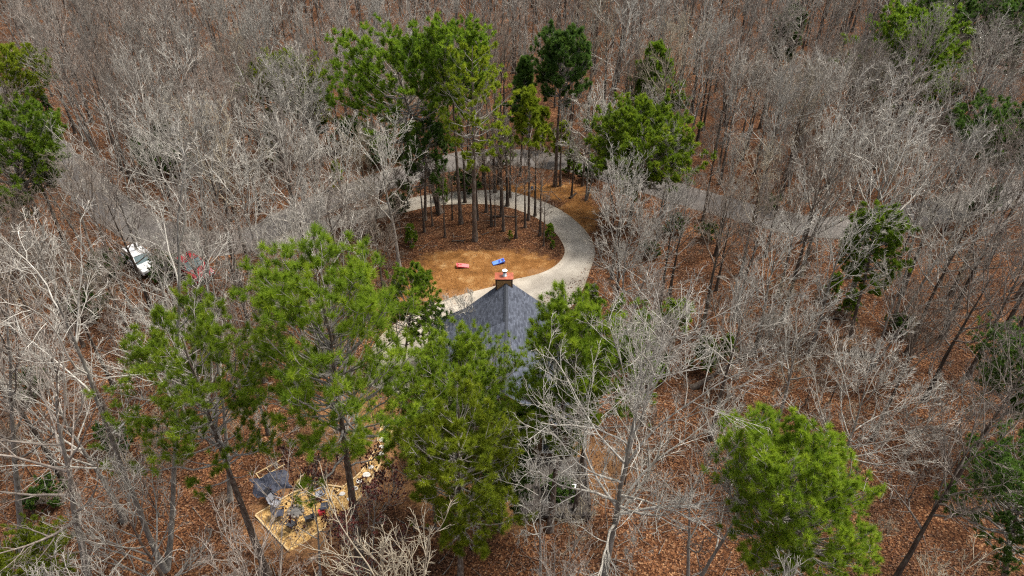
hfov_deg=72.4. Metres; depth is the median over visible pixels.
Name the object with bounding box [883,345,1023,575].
bare tree
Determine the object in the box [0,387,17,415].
bare tree
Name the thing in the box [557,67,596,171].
bare tree
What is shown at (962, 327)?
bare tree
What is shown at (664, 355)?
evergreen bush
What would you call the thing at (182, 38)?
bare tree
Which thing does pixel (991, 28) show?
bare tree
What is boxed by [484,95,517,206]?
bare tree
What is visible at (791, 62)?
bare tree
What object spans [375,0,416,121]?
bare tree
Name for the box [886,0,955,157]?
bare tree
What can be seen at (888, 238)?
pine tree
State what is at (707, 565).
bare tree
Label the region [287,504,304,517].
fire ring
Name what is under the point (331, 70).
bare tree
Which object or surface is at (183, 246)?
bare tree
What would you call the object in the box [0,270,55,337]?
sapling
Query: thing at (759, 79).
bare tree
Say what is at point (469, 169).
bare tree
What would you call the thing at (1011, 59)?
bare tree
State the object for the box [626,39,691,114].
pine tree
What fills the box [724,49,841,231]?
bare tree
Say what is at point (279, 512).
camp chair
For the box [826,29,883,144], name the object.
bare tree
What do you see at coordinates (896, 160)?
sapling
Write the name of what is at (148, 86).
bare tree
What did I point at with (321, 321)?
sapling
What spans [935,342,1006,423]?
sapling
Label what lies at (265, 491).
camp chair
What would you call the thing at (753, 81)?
bare tree
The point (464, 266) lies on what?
cornhole board
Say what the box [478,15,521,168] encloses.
bare tree
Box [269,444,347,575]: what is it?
bare tree
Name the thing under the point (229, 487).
bare tree
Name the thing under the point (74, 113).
bare tree
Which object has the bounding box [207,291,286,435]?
bare tree
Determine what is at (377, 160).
evergreen bush
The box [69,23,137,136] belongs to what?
bare tree
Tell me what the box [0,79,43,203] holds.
bare tree
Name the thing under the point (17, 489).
bare tree
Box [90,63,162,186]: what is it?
bare tree
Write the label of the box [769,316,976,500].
bare tree
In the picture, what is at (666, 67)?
bare tree
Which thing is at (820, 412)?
sapling
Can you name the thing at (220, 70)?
bare tree
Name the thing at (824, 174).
bare tree
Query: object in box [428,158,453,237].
bare tree
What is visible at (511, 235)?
evergreen bush
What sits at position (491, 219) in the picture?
bare tree
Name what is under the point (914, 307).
bare tree
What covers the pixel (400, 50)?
pine tree
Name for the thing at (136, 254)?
parked car
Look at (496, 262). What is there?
cornhole board
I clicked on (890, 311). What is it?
bare tree
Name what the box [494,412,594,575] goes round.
bare tree
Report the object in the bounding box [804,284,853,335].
sapling
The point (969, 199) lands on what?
bare tree
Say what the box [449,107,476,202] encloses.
bare tree
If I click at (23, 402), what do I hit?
sapling
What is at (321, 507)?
camp chair
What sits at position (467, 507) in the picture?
pine tree
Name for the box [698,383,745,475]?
sapling
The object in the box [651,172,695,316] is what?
bare tree
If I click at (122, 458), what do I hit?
sapling
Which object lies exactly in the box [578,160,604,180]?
evergreen bush
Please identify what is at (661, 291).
bare tree
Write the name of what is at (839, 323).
sapling
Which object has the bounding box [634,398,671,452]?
sapling
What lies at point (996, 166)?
bare tree
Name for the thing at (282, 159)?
bare tree
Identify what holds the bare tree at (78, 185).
on the ground
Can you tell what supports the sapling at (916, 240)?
on the ground
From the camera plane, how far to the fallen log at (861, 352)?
56.73 m
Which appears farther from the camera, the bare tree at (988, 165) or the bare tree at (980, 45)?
the bare tree at (980, 45)
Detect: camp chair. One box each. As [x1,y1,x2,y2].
[262,486,276,502]
[266,493,280,506]
[270,506,285,519]
[284,518,296,533]
[303,511,315,526]
[314,486,325,498]
[319,498,330,511]
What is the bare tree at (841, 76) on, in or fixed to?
on the ground
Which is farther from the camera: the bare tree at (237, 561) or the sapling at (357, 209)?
the sapling at (357, 209)
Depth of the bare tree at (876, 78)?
83.50 m
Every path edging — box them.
[337,426,381,491]
[356,430,392,500]
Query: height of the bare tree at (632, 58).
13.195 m
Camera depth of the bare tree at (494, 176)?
74.83 m
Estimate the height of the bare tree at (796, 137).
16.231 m
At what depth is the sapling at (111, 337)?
49.64 m
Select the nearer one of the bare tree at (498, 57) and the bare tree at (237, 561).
the bare tree at (237, 561)
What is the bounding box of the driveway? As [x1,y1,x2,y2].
[273,190,594,392]
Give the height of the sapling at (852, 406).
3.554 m
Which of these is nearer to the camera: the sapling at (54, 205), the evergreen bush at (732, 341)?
the evergreen bush at (732, 341)
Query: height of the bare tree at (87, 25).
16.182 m
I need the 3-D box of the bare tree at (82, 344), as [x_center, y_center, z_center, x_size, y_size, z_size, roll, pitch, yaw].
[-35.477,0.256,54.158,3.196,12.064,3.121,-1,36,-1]
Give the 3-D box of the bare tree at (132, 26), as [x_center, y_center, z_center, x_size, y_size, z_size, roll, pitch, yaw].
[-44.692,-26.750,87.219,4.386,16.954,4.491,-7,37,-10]
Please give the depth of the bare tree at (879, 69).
75.58 m
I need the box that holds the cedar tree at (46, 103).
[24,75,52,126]
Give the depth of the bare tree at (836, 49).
88.30 m
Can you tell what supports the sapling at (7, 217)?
on the ground
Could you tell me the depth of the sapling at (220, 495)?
42.52 m
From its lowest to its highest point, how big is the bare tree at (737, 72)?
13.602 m
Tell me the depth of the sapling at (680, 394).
50.47 m
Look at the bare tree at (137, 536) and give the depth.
30.89 m
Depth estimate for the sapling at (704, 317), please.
53.94 m
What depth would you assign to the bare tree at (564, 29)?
85.69 m
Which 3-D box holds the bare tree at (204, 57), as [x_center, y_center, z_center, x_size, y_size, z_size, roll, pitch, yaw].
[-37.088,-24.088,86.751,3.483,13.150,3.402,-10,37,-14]
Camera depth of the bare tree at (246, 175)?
54.67 m
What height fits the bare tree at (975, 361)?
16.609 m
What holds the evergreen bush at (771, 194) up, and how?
on the ground
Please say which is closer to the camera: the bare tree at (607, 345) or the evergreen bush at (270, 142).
the bare tree at (607, 345)
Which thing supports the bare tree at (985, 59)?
on the ground
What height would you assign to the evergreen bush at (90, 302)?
3.359 m
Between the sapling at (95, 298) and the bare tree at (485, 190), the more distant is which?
the bare tree at (485, 190)
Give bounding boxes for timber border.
[255,484,349,550]
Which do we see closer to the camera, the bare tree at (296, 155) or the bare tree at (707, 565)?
the bare tree at (707, 565)
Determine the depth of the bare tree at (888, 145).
57.52 m
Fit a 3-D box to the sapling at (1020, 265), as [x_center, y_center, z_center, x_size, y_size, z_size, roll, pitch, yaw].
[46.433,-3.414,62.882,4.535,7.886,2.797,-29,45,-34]
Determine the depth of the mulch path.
47.08 m
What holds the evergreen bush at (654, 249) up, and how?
on the ground
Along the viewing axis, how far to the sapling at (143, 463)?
42.09 m
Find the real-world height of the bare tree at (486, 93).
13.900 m
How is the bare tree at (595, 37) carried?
on the ground
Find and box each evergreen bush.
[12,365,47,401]
[21,471,68,511]
[61,286,110,319]
[79,247,128,284]
[92,416,133,454]
[128,133,166,172]
[147,249,177,283]
[153,120,181,148]
[157,145,192,176]
[187,288,220,316]
[261,116,282,162]
[284,363,302,389]
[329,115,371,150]
[330,159,343,188]
[363,130,392,166]
[386,191,409,212]
[404,223,417,248]
[438,177,449,202]
[448,166,482,194]
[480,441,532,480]
[482,483,508,523]
[495,128,517,163]
[507,230,513,238]
[533,105,555,149]
[538,471,574,502]
[544,120,573,158]
[545,222,555,240]
[550,240,555,248]
[561,148,582,174]
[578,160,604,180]
[585,282,601,303]
[635,344,674,379]
[639,240,660,257]
[662,212,688,234]
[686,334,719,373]
[693,219,718,240]
[713,332,737,367]
[764,193,780,210]
[822,271,843,300]
[837,288,862,320]
[884,311,916,336]
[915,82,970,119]
[965,178,1002,219]
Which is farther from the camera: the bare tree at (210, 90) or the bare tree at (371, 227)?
the bare tree at (210, 90)
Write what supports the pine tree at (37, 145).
on the ground
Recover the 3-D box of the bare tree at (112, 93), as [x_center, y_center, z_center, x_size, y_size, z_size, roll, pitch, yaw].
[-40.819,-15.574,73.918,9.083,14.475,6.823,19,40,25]
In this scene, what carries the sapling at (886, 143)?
on the ground
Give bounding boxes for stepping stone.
[363,472,370,476]
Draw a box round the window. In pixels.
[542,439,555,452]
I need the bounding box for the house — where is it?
[420,269,577,460]
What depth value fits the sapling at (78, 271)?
59.94 m
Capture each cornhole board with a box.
[456,263,468,268]
[492,258,504,265]
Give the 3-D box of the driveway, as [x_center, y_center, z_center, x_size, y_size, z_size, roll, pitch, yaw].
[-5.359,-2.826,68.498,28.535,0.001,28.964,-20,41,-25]
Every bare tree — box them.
[0,0,44,73]
[0,78,69,249]
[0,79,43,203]
[0,96,41,215]
[0,104,98,252]
[0,114,233,573]
[0,177,68,301]
[0,202,84,553]
[0,205,70,379]
[0,209,59,351]
[0,252,135,575]
[0,287,97,488]
[0,295,141,523]
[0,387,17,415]
[0,532,186,575]
[1,133,47,236]
[3,2,97,154]
[9,218,126,387]
[10,4,135,183]
[12,222,85,347]
[14,25,86,141]
[16,44,108,164]
[17,12,77,133]
[37,151,179,312]
[37,427,216,575]
[39,152,125,289]
[42,88,158,249]
[53,29,123,170]
[55,229,135,343]
[63,9,127,126]
[67,191,222,374]
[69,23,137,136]
[72,30,139,137]
[75,45,131,136]
[79,25,167,155]
[80,68,157,198]
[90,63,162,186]
[93,0,153,124]
[96,262,199,436]
[101,33,185,205]
[102,81,270,292]
[110,0,186,135]
[110,108,199,253]
[114,6,160,112]
[119,47,190,177]
[120,87,195,220]
[120,174,266,502]
[121,0,211,133]
[124,0,194,125]
[126,61,191,148]
[127,5,250,161]
[129,53,175,151]
[138,185,230,314]
[139,31,218,188]
[156,97,246,294]
[161,84,268,274]
[164,62,237,221]
[165,6,210,93]
[165,61,221,177]
[167,21,229,121]
[175,196,260,345]
[179,75,237,201]
[180,177,273,383]
[183,131,294,306]
[188,37,274,192]
[188,439,321,575]
[193,43,226,140]
[195,51,258,183]
[202,63,266,212]
[203,23,262,152]
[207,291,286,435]
[208,36,245,132]
[211,44,251,143]
[211,69,253,168]
[213,0,288,107]
[222,10,266,115]
[223,50,338,214]
[224,36,289,177]
[229,100,333,282]
[230,0,279,158]
[233,102,330,262]
[233,213,325,341]
[234,46,332,157]
[254,173,372,355]
[260,41,306,194]
[262,182,329,314]
[263,38,331,180]
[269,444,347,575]
[271,26,332,166]
[272,150,371,328]
[278,31,308,139]
[278,127,334,224]
[288,272,359,433]
[291,460,454,575]
[294,108,377,259]
[301,20,336,130]
[302,440,414,575]
[303,0,371,133]
[309,168,387,279]
[310,36,358,169]
[315,106,420,235]
[321,7,376,119]
[337,58,389,151]
[337,105,427,267]
[339,180,412,286]
[340,3,383,128]
[341,0,422,134]
[352,35,398,163]
[374,27,426,144]
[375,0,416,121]
[378,62,421,182]
[381,60,419,119]
[400,11,426,134]
[407,43,456,184]
[410,157,432,232]
[420,159,439,226]
[421,142,444,215]
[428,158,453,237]
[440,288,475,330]
[444,76,488,169]
[445,162,460,220]
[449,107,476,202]
[450,103,478,186]
[456,118,489,220]
[462,158,478,184]
[465,72,499,184]
[469,107,501,212]
[472,352,510,458]
[475,84,507,192]
[476,143,498,226]
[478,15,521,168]
[483,0,527,127]
[483,22,504,120]
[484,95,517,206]
[485,37,498,144]
[485,84,517,184]
[485,169,501,226]
[488,123,519,231]
[489,111,515,217]
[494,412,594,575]
[497,109,517,197]
[500,0,541,107]
[505,139,532,238]
[509,293,668,513]
[514,261,785,575]
[515,148,536,227]
[517,24,541,137]
[526,132,549,216]
[527,142,554,235]
[530,7,600,119]
[537,190,556,246]
[549,97,575,186]
[550,27,588,140]
[555,68,624,200]
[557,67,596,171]
[562,127,583,197]
[565,54,620,152]
[570,95,641,211]
[572,0,630,129]
[572,106,593,186]
[580,188,702,346]
[584,168,676,313]
[587,131,655,279]
[588,0,661,117]
[596,252,719,426]
[610,45,648,103]
[611,383,813,575]
[613,33,647,100]
[615,83,664,200]
[616,30,643,104]
[625,14,711,169]
[631,4,695,95]
[633,165,726,295]
[637,117,704,240]
[642,24,734,166]
[650,7,705,101]
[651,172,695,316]
[661,90,700,218]
[671,253,807,441]
[676,43,727,150]
[681,151,782,336]
[690,251,816,389]
[691,11,753,130]
[694,63,770,171]
[696,12,733,141]
[699,0,778,126]
[701,98,751,220]
[702,37,775,142]
[706,12,769,154]
[710,123,758,256]
[714,171,757,291]
[718,46,761,184]
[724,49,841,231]
[726,207,822,355]
[727,163,809,319]
[732,134,799,275]
[737,46,773,136]
[738,50,777,160]
[742,47,782,149]
[742,549,813,575]
[747,63,801,173]
[748,48,806,189]
[749,36,910,199]
[751,280,851,422]
[754,60,805,156]
[758,109,887,319]
[763,121,826,257]
[764,166,843,294]
[766,46,804,97]
[769,44,847,186]
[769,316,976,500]
[773,57,838,200]
[783,95,868,242]
[789,38,836,173]
[790,93,889,276]
[790,201,894,355]
[797,8,850,121]
[797,51,833,147]
[800,62,861,166]
[802,31,842,137]
[808,0,927,160]
[814,104,950,306]
[818,28,868,117]
[825,22,895,188]
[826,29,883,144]
[830,41,929,146]
[832,33,879,123]
[838,49,945,191]
[840,45,904,179]
[841,63,964,279]
[850,105,902,205]
[852,122,921,208]
[858,226,974,370]
[860,272,969,441]
[873,16,950,169]
[874,104,1023,326]
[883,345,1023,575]
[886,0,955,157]
[892,146,995,261]
[893,119,957,233]
[899,105,996,295]
[901,158,1023,354]
[903,56,989,176]
[908,198,1023,402]
[912,86,958,193]
[913,534,1003,575]
[917,37,965,129]
[932,102,1023,296]
[933,40,1009,139]
[938,144,1023,339]
[942,147,1015,270]
[943,125,1012,231]
[946,302,1023,499]
[948,6,1023,163]
[950,6,1023,152]
[951,9,1023,132]
[953,66,1017,189]
[963,180,1023,377]
[967,25,1023,119]
[971,86,1021,180]
[985,74,1023,167]
[985,150,1023,265]
[993,66,1023,108]
[995,23,1023,106]
[997,95,1023,238]
[1001,202,1023,360]
[1004,197,1023,329]
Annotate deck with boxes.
[518,457,590,519]
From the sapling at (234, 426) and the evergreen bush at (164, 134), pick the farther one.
the evergreen bush at (164, 134)
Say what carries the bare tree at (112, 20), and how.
on the ground
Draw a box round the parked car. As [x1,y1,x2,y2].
[120,244,160,275]
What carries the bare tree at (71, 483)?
on the ground
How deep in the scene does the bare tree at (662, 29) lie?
83.64 m
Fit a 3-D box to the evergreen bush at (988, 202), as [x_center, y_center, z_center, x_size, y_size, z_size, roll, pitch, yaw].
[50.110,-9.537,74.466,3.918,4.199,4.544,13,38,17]
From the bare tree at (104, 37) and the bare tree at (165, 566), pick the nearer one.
the bare tree at (165, 566)
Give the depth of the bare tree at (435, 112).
76.13 m
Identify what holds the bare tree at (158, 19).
on the ground
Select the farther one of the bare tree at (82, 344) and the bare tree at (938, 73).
the bare tree at (938, 73)
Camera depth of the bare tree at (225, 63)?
87.09 m
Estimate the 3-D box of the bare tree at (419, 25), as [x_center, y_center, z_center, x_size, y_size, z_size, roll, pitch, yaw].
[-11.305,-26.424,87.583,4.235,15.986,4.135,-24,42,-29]
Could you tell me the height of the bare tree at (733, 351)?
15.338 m
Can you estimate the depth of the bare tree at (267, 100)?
75.33 m
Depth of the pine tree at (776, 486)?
29.10 m
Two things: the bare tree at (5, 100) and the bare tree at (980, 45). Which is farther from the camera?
the bare tree at (980, 45)
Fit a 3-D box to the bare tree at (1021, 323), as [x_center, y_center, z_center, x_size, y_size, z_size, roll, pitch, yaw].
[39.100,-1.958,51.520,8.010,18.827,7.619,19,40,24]
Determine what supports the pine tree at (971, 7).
on the ground
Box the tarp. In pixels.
[249,469,291,497]
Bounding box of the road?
[0,87,1023,256]
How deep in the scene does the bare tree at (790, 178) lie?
75.31 m
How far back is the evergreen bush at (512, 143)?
83.90 m
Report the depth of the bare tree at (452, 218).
72.14 m
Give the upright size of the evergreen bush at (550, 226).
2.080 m
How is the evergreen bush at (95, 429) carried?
on the ground
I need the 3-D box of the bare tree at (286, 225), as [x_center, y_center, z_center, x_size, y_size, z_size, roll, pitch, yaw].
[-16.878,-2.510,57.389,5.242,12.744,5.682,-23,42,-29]
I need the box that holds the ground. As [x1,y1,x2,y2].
[0,0,1023,575]
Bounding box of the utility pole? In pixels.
[102,240,139,329]
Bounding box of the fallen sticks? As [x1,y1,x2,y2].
[1,146,1022,575]
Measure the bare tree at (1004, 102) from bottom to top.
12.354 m
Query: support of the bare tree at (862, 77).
on the ground
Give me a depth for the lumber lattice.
47.55 m
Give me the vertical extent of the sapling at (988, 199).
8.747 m
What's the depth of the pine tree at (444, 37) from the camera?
62.64 m
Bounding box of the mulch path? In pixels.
[337,428,389,499]
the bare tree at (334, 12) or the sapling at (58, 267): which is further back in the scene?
the bare tree at (334, 12)
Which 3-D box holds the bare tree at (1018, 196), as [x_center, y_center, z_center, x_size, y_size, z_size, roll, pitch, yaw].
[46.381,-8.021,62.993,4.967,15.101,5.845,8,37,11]
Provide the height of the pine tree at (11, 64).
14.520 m
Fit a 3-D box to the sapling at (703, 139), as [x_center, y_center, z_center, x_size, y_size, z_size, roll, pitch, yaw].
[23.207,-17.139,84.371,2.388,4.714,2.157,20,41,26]
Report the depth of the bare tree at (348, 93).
83.82 m
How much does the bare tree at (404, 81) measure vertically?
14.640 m
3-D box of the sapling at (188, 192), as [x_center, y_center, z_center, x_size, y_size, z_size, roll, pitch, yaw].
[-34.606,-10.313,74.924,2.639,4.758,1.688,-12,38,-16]
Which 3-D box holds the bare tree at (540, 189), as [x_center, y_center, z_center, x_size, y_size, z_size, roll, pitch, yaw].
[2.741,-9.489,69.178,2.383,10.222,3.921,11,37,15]
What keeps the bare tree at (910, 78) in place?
on the ground
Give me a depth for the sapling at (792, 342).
55.01 m
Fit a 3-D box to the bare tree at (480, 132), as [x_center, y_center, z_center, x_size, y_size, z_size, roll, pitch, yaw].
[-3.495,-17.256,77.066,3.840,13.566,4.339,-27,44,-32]
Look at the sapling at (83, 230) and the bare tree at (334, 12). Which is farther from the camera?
the bare tree at (334, 12)
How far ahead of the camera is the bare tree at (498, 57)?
89.28 m
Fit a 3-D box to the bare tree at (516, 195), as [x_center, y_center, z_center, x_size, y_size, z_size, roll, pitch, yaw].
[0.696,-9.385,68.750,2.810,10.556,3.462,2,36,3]
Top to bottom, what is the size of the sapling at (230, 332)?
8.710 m
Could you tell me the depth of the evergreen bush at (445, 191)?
76.88 m
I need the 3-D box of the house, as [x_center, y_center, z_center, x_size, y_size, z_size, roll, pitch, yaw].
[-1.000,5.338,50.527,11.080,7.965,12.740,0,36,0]
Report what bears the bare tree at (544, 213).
on the ground
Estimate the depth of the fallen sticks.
49.70 m
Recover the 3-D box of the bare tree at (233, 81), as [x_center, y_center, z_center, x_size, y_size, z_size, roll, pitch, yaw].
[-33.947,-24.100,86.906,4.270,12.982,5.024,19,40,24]
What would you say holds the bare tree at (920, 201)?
on the ground
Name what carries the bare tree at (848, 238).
on the ground
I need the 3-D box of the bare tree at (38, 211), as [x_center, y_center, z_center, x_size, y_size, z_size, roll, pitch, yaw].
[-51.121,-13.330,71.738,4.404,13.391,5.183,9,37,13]
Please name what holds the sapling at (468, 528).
on the ground
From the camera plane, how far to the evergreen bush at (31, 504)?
44.37 m
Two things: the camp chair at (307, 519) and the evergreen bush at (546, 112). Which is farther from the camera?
the evergreen bush at (546, 112)
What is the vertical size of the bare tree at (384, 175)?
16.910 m
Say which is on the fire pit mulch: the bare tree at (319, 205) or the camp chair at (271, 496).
the camp chair at (271, 496)
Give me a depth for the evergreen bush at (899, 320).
58.49 m
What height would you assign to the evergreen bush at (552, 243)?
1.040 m
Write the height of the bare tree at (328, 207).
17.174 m
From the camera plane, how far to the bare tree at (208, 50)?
87.49 m
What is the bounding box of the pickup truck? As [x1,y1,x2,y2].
[170,250,214,284]
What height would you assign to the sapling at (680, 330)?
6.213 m
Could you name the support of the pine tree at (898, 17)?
on the ground
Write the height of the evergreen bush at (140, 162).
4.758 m
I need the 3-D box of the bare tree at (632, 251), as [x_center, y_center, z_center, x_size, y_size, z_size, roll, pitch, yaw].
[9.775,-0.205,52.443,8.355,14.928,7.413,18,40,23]
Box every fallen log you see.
[822,316,850,319]
[849,347,873,358]
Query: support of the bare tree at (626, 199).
on the ground
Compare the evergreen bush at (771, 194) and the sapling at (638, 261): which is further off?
the evergreen bush at (771, 194)
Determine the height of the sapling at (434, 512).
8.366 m
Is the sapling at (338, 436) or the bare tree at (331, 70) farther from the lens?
the bare tree at (331, 70)
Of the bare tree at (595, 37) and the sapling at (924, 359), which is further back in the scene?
the bare tree at (595, 37)
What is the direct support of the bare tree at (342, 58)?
on the ground
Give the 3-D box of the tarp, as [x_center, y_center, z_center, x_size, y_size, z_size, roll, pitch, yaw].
[-16.078,12.835,46.548,2.498,0.503,2.039,-18,40,-23]
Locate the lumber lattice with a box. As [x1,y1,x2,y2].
[255,459,284,477]
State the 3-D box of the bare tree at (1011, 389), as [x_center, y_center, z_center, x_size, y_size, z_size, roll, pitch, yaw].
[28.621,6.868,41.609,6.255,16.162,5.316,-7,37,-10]
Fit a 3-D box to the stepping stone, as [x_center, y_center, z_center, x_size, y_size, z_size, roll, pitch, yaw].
[-9.800,12.595,47.239,0.533,0.055,0.443,0,36,0]
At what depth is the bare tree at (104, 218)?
55.70 m
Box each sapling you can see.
[0,197,21,239]
[0,223,40,298]
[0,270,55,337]
[0,412,42,476]
[0,426,50,513]
[1,372,44,431]
[1,419,30,454]
[13,194,71,266]
[16,525,80,575]
[41,240,82,288]
[57,191,83,230]
[60,490,89,522]
[61,243,124,311]
[62,251,102,301]
[63,385,93,428]
[72,219,92,241]
[80,294,113,338]
[82,481,131,560]
[83,257,125,320]
[91,302,147,397]
[97,291,125,338]
[98,209,123,247]
[100,444,135,474]
[104,420,180,517]
[120,384,167,452]
[135,227,201,312]
[142,423,190,483]
[155,369,220,451]
[170,145,196,184]
[175,173,200,209]
[188,332,224,382]
[189,283,218,325]
[197,299,240,390]
[213,490,237,527]
[214,257,229,284]
[215,109,248,158]
[219,265,257,324]
[219,409,246,442]
[241,382,300,469]
[250,112,280,156]
[268,310,298,368]
[297,278,337,341]
[315,421,361,468]
[332,243,352,270]
[336,198,357,244]
[339,352,386,429]
[342,177,387,246]
[354,106,386,147]
[356,476,380,518]
[370,208,392,257]
[376,226,407,286]
[378,273,416,347]
[382,167,411,235]
[401,441,453,526]
[426,480,494,549]
[552,467,599,557]
[582,135,611,191]
[586,425,663,518]
[598,398,655,484]
[604,157,626,222]
[606,242,633,300]
[610,375,629,432]
[621,525,656,571]
[630,176,654,234]
[632,247,646,280]
[633,265,670,336]
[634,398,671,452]
[640,282,669,341]
[642,207,664,260]
[654,297,692,346]
[677,377,703,413]
[682,238,697,263]
[687,295,718,345]
[696,127,714,161]
[697,230,711,260]
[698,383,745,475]
[719,288,755,337]
[733,306,766,379]
[751,122,787,176]
[756,135,783,193]
[762,329,811,406]
[765,241,805,332]
[776,195,801,242]
[784,324,814,363]
[787,101,812,166]
[792,336,819,374]
[794,245,820,294]
[794,342,834,405]
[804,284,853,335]
[809,175,846,244]
[810,385,833,431]
[815,318,873,402]
[833,309,858,361]
[841,400,870,427]
[846,434,884,479]
[861,348,886,391]
[866,116,905,170]
[866,511,900,558]
[869,396,907,455]
[873,272,925,337]
[878,328,942,387]
[879,140,916,199]
[883,370,967,454]
[900,426,953,497]
[907,222,936,255]
[913,118,935,165]
[923,282,987,373]
[926,235,1002,307]
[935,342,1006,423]
[936,247,989,314]
[953,396,1021,466]
[956,161,1004,237]
[960,442,1022,509]
[972,305,994,339]
[1011,231,1023,283]
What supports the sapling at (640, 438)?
on the ground
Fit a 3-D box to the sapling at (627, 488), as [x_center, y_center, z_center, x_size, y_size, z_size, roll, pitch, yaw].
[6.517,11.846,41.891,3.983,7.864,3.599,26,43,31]
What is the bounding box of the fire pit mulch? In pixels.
[258,486,348,550]
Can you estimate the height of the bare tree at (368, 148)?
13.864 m
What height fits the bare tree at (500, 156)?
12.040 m
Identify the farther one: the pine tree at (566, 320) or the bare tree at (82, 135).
the bare tree at (82, 135)
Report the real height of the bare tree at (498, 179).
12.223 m
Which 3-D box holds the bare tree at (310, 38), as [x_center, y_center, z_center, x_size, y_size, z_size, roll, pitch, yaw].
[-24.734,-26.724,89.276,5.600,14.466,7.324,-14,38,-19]
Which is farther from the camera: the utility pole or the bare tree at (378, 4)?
the bare tree at (378, 4)
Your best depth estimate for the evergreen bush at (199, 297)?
59.87 m
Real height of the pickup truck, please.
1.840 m
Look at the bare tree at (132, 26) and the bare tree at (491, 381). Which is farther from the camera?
the bare tree at (132, 26)
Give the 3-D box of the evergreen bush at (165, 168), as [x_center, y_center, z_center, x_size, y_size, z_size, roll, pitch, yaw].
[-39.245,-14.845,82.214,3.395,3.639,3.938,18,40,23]
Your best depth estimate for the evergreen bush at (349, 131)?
86.66 m
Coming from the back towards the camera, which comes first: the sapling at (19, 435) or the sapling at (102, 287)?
the sapling at (102, 287)
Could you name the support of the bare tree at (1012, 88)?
on the ground
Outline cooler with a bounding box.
[317,509,325,515]
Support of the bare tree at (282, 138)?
on the ground
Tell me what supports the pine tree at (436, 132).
on the ground
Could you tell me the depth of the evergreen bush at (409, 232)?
69.49 m
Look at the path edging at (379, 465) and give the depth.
46.85 m
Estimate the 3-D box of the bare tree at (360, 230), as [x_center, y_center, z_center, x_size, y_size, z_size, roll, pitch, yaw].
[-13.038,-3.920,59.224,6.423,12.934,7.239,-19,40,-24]
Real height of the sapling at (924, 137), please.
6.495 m
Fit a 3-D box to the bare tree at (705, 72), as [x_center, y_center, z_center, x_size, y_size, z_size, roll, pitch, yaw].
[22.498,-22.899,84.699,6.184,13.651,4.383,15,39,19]
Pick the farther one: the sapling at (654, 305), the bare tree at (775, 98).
the bare tree at (775, 98)
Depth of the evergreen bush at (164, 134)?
86.02 m
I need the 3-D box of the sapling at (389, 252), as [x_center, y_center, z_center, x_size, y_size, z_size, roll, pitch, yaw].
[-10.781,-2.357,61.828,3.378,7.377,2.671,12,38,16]
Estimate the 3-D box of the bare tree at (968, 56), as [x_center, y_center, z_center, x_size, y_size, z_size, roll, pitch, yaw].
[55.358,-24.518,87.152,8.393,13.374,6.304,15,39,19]
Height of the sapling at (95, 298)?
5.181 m
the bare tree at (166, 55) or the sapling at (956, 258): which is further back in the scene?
the bare tree at (166, 55)
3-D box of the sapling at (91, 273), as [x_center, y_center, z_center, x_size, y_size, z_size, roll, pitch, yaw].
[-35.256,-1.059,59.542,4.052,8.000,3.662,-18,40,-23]
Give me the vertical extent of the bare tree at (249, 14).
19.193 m
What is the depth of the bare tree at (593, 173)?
71.67 m
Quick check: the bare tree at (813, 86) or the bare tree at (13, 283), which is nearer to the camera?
the bare tree at (13, 283)
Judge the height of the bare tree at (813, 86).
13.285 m
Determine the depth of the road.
76.95 m
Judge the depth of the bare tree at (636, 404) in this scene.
29.80 m
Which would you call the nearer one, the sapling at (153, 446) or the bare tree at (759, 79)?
the sapling at (153, 446)
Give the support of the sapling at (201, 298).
on the ground
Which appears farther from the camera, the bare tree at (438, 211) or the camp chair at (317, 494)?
the bare tree at (438, 211)
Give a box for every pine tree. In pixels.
[0,41,58,149]
[0,86,72,260]
[0,512,77,575]
[82,274,283,575]
[226,221,453,572]
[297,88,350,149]
[314,12,471,213]
[368,315,527,489]
[375,260,441,368]
[380,366,537,575]
[387,111,454,220]
[409,11,496,224]
[414,298,451,338]
[434,40,521,241]
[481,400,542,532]
[498,278,626,533]
[502,54,541,176]
[513,84,550,220]
[528,18,592,186]
[582,92,717,226]
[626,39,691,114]
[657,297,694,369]
[701,400,888,575]
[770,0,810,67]
[828,0,976,136]
[835,198,921,336]
[899,0,1000,107]
[933,418,1023,575]
[945,87,1023,209]
[961,0,1023,97]
[964,310,1023,450]
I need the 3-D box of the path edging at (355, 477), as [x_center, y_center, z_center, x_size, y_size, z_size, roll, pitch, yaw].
[-10.153,11.777,48.330,0.800,0.130,6.434,12,38,16]
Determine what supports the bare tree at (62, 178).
on the ground
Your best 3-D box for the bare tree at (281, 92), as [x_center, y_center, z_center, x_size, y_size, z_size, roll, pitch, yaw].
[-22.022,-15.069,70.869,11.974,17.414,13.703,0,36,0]
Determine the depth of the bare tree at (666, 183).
65.56 m

